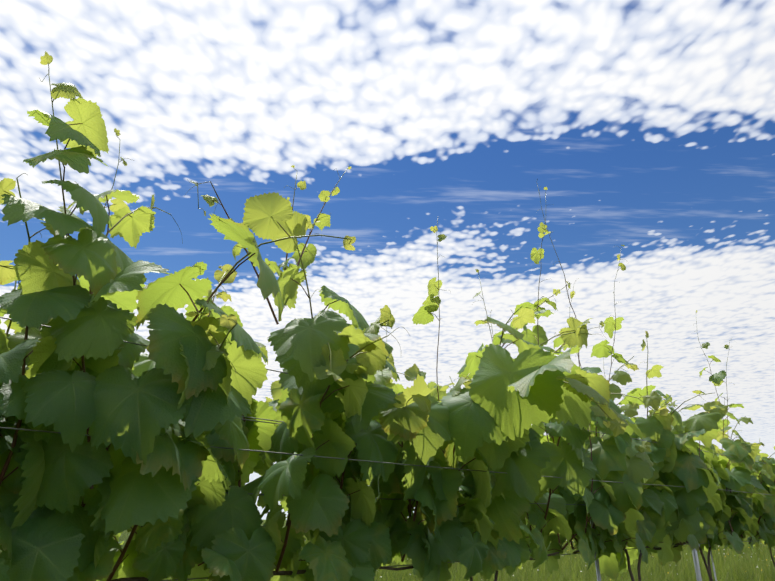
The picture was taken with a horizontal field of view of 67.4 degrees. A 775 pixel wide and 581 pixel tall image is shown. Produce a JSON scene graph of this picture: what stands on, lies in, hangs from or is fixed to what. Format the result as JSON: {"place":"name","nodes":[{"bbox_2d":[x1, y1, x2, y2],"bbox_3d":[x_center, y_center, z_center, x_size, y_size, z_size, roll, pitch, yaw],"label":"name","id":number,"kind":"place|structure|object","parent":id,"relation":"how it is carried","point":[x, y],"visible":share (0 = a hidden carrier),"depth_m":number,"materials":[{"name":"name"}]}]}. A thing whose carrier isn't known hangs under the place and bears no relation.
{"place":"outdoors","nodes":[
{"label":"outdoors","id":0,"kind":"place"},
{"bbox_2d":[0,520,301,579],"bbox_3d":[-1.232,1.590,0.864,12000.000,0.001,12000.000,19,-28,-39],"label":"ground","id":1,"kind":"structure","parent":0,"point":[125,534],"depth_m":42.63,"materials":[{"name":"green plant"}]},
{"bbox_2d":[110,537,774,580],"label":"vine trunks","id":2,"kind":"object","parent":1,"relation":"on","point":[708,569],"visible":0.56,"depth_m":3.46,"materials":[{"name":"plant"}]},
{"bbox_2d":[0,74,774,580],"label":"shoots","id":3,"kind":"object","parent":2,"relation":"attached to","point":[134,528],"visible":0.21,"depth_m":2.06,"materials":[{"name":"green plant"}]},
{"bbox_2d":[0,51,668,580],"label":"leaves","id":4,"kind":"object","parent":3,"relation":"attached to","point":[168,411],"visible":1,"depth_m":1.76,"materials":[{"name":"green plant"}]},
{"bbox_2d":[0,63,774,565],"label":"petioles","id":5,"kind":"object","parent":3,"relation":"attached to","point":[352,357],"visible":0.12,"depth_m":2.09,"materials":[{"name":"plant"}]},
{"bbox_2d":[17,74,764,475],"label":"tendrils","id":6,"kind":"object","parent":3,"relation":"attached to","point":[385,330],"visible":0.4,"depth_m":2.23,"materials":[{"name":"plant"}]},
{"bbox_2d":[404,187,774,578],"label":"leaves","id":7,"kind":"object","parent":3,"relation":"attached to","point":[691,513],"visible":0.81,"depth_m":3.70,"materials":[{"name":"green plant"}]},
{"bbox_2d":[163,534,774,580],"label":"grass","id":8,"kind":"structure","parent":1,"relation":"on","point":[733,565],"depth_m":8.39,"materials":[{"name":"green plant"}]},
{"bbox_2d":[377,540,774,579],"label":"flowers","id":9,"kind":"object","parent":8,"relation":"on","point":[650,556],"visible":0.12,"depth_m":10.26,"materials":[{"name":"plant"}]},
{"bbox_2d":[590,518,716,580],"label":"trellis posts","id":10,"kind":"object","parent":1,"relation":"on","point":[696,565],"visible":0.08,"depth_m":4.10,"materials":[{"name":"grey metal"}]},
{"bbox_2d":[0,317,769,580],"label":"trellis wires","id":11,"kind":"object","parent":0,"point":[359,460],"visible":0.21,"depth_m":2.08,"materials":[{"name":"grey metal"}]},
{"bbox_2d":[0,0,774,519],"label":"sky","id":12,"kind":"structure","parent":0,"point":[648,126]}
]}

